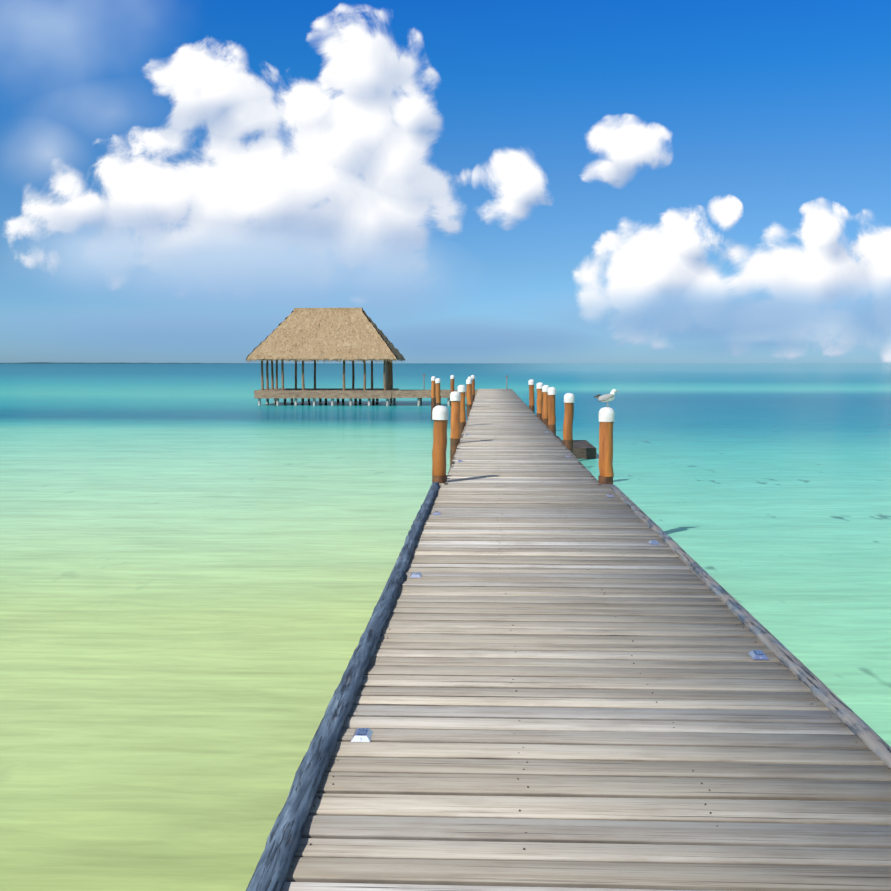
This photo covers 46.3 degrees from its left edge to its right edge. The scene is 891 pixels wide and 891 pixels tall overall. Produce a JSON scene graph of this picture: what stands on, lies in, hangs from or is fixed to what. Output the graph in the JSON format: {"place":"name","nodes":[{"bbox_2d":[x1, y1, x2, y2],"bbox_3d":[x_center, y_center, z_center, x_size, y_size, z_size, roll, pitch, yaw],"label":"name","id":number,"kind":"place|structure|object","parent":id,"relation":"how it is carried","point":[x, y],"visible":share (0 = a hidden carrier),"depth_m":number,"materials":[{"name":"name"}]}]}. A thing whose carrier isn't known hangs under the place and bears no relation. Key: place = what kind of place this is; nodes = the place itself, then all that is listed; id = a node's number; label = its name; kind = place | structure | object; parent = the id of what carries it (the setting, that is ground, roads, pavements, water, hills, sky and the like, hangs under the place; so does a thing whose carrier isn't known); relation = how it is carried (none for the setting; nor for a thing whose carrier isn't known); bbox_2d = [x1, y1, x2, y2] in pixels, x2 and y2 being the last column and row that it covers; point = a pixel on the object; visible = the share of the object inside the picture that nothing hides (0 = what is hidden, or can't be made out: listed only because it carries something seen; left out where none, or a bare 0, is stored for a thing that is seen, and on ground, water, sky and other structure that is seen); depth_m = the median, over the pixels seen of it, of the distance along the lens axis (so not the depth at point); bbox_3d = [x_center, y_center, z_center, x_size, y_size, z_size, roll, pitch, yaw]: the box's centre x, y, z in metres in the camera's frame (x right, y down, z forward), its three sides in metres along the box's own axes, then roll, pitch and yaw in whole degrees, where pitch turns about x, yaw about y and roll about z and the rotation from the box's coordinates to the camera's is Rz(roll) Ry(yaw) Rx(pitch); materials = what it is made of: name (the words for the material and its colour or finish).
{"place":"outdoors","nodes":[
{"label":"outdoors","id":0,"kind":"place"},
{"bbox_2d":[0,363,890,890],"bbox_3d":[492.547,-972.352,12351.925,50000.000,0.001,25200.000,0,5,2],"label":"sea water","id":1,"kind":"structure","parent":0,"point":[196,563],"depth_m":14.47,"materials":[{"name":"teal liquid"}]},
{"bbox_2d":[258,398,395,405],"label":"hut pilings","id":2,"kind":"object","parent":1,"relation":"on","point":[276,400],"depth_m":64.86,"materials":[{"name":"concrete"}]},
{"bbox_2d":[254,388,398,398],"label":"hut deck","id":3,"kind":"structure","parent":2,"relation":"on","point":[360,393],"depth_m":62.53,"materials":[{"name":"beige wood"}]},
{"bbox_2d":[261,359,392,390],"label":"hut support posts","id":4,"kind":"object","parent":3,"relation":"on","point":[388,375],"visible":0.75,"depth_m":64.29,"materials":[{"name":"brown wood"}]},
{"bbox_2d":[246,308,405,362],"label":"thatched roof","id":5,"kind":"structure","parent":4,"relation":"on","point":[325,334],"depth_m":62.96,"materials":[{"name":"beige wicker"}]},
{"bbox_2d":[431,376,435,419],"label":"bollard","id":6,"kind":"object","parent":1,"relation":"in","point":[433,398],"visible":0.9,"depth_m":46.87,"materials":[{"name":"brown wood"}]},
{"bbox_2d":[417,398,450,405],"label":"walkway pilings","id":7,"kind":"object","parent":1,"relation":"in","point":[419,401],"depth_m":62.46,"materials":[{"name":"concrete"}]},
{"bbox_2d":[435,378,440,405],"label":"bollard","id":8,"kind":"object","parent":1,"relation":"in","point":[437,389],"visible":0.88,"depth_m":40.86,"materials":[{"name":"brown wood"}]},
{"bbox_2d":[450,375,454,392],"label":"bollard","id":9,"kind":"object","parent":1,"relation":"in","point":[452,377],"visible":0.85,"depth_m":51.80,"materials":[{"name":"brown wood"}]},
{"bbox_2d":[444,390,601,484],"bbox_3d":[1.806,0.241,33.176,2.420,2.398,68.740,0,5,2],"label":"pier substructure","id":10,"kind":"object","parent":1,"relation":"on","point":[579,462],"visible":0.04,"depth_m":18.13,"materials":[{"name":"wood"}]},
{"bbox_2d":[246,482,438,890],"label":"edge log","id":11,"kind":"object","parent":10,"relation":"attached to","point":[277,856],"visible":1,"depth_m":4.42,"materials":[{"name":"paint"}]},
{"bbox_2d":[392,390,476,397],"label":"walkway deck","id":12,"kind":"structure","parent":10,"relation":"on","point":[414,394],"depth_m":62.28,"materials":[{"name":"beige wood"}]},
{"bbox_2d":[432,405,447,482],"bbox_3d":[-0.096,1.026,14.533,0.220,3.170,0.294,-4,6,-43],"label":"bollard","id":13,"kind":"object","parent":10,"relation":"attached to","point":[440,419],"visible":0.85,"depth_m":14.35,"materials":[{"name":"brown wood"}]},
{"bbox_2d":[450,391,460,465],"bbox_3d":[0.192,0.463,21.646,0.243,3.172,0.222,0,5,2],"label":"bollard","id":14,"kind":"object","parent":10,"relation":"attached to","point":[455,398],"visible":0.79,"depth_m":21.49,"materials":[{"name":"brown wood"}]},
{"bbox_2d":[457,385,465,437],"bbox_3d":[0.430,-0.015,27.621,0.229,3.184,0.241,0,5,2],"label":"bollard","id":15,"kind":"object","parent":10,"relation":"attached to","point":[461,389],"visible":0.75,"depth_m":27.46,"materials":[{"name":"brown wood"}]},
{"bbox_2d":[466,379,471,417],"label":"bollard","id":16,"kind":"object","parent":10,"relation":"attached to","point":[469,393],"visible":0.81,"depth_m":39.33,"materials":[{"name":"brown wood"}]},
{"bbox_2d":[471,375,474,403],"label":"bollard","id":17,"kind":"object","parent":10,"relation":"attached to","point":[473,388],"visible":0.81,"depth_m":51.78,"materials":[{"name":"brown wood"}]},
{"bbox_2d":[528,379,534,412],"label":"bollard","id":18,"kind":"object","parent":10,"relation":"attached to","point":[531,394],"visible":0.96,"depth_m":38.23,"materials":[{"name":"brown wood"}]},
{"bbox_2d":[536,382,543,420],"bbox_3d":[2.939,-0.387,32.514,0.232,3.157,0.256,0,5,2],"label":"bollard","id":19,"kind":"object","parent":10,"relation":"attached to","point":[539,386],"visible":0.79,"depth_m":32.35,"materials":[{"name":"brown wood"}]},
{"bbox_2d":[542,385,548,426],"bbox_3d":[2.814,-0.127,29.318,0.224,3.142,0.267,0,5,2],"label":"bollard","id":20,"kind":"object","parent":10,"relation":"attached to","point":[545,405],"visible":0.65,"depth_m":29.18,"materials":[{"name":"brown wood"}]},
{"bbox_2d":[548,387,555,435],"bbox_3d":[2.702,0.097,26.424,0.219,3.151,0.288,-2,5,-25],"label":"bollard","id":21,"kind":"object","parent":10,"relation":"attached to","point":[551,410],"visible":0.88,"depth_m":26.29,"materials":[{"name":"brown wood"}]},
{"bbox_2d":[563,393,574,452],"bbox_3d":[2.479,0.506,21.248,0.289,3.150,0.219,-2,5,-25],"label":"bollard","id":22,"kind":"object","parent":10,"relation":"attached to","point":[569,400],"visible":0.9,"depth_m":21.11,"materials":[{"name":"brown wood"}]},
{"bbox_2d":[281,389,890,890],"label":"pier deck planks","id":23,"kind":"object","parent":10,"relation":"on","point":[429,789],"visible":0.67,"depth_m":4.68,"materials":[{"name":"grey wood"}]},
{"bbox_2d":[351,728,372,741],"bbox_3d":[-0.369,1.276,4.613,0.085,0.024,0.125,0,5,2],"label":"deck light","id":24,"kind":"object","parent":23,"relation":"on","point":[362,734],"visible":0.98,"depth_m":4.58,"materials":[{"name":"silver metal"}]},
{"bbox_2d":[410,572,421,577],"bbox_3d":[-0.230,1.001,8.100,0.085,0.024,0.125,0,5,2],"label":"deck light","id":25,"kind":"object","parent":23,"relation":"on","point":[416,574],"visible":1,"depth_m":8.05,"materials":[{"name":"silver metal"}]},
{"bbox_2d":[291,436,889,866],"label":"nails","id":26,"kind":"object","parent":23,"relation":"in","point":[515,690],"visible":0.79,"depth_m":5.51,"materials":[{"name":"grey metal"}]},
{"bbox_2d":[648,540,659,544],"bbox_3d":[1.910,0.886,9.561,0.085,0.024,0.125,0,5,2],"label":"deck light","id":27,"kind":"object","parent":23,"relation":"on","point":[652,542],"visible":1,"depth_m":9.51,"materials":[{"name":"silver metal"}]},
{"bbox_2d":[748,650,768,659],"bbox_3d":[1.763,1.177,5.876,0.085,0.024,0.125,0,5,2],"label":"deck light","id":28,"kind":"object","parent":23,"relation":"on","point":[757,654],"visible":1,"depth_m":5.84,"materials":[{"name":"silver metal"}]},
{"bbox_2d":[598,407,614,483],"bbox_3d":[2.214,1.043,14.432,0.228,3.150,0.247,0,5,2],"label":"bollard","id":29,"kind":"object","parent":10,"relation":"attached to","point":[606,421],"visible":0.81,"depth_m":14.26,"materials":[{"name":"brown wood"}]},
{"bbox_2d":[594,389,617,405],"bbox_3d":[2.206,-0.657,14.297,0.342,0.235,0.108,0,5,2],"label":"seagull","id":30,"kind":"object","parent":29,"relation":"on","point":[607,398],"visible":1,"depth_m":14.26,"materials":[{"name":"white"}]},
{"bbox_2d":[610,484,890,768],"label":"edge log","id":31,"kind":"object","parent":10,"relation":"attached to","point":[853,722],"visible":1,"depth_m":5.83,"materials":[{"name":"grey wood"}]},
{"bbox_2d":[556,436,595,458],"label":"side dock platform","id":32,"kind":"structure","parent":1,"relation":"in","point":[584,449],"depth_m":27.86,"materials":[{"name":"wood"}]},
{"bbox_2d":[0,0,890,362],"label":"sky","id":33,"kind":"structure","parent":0,"point":[489,181],"materials":[{"name":"blue"}]}
]}

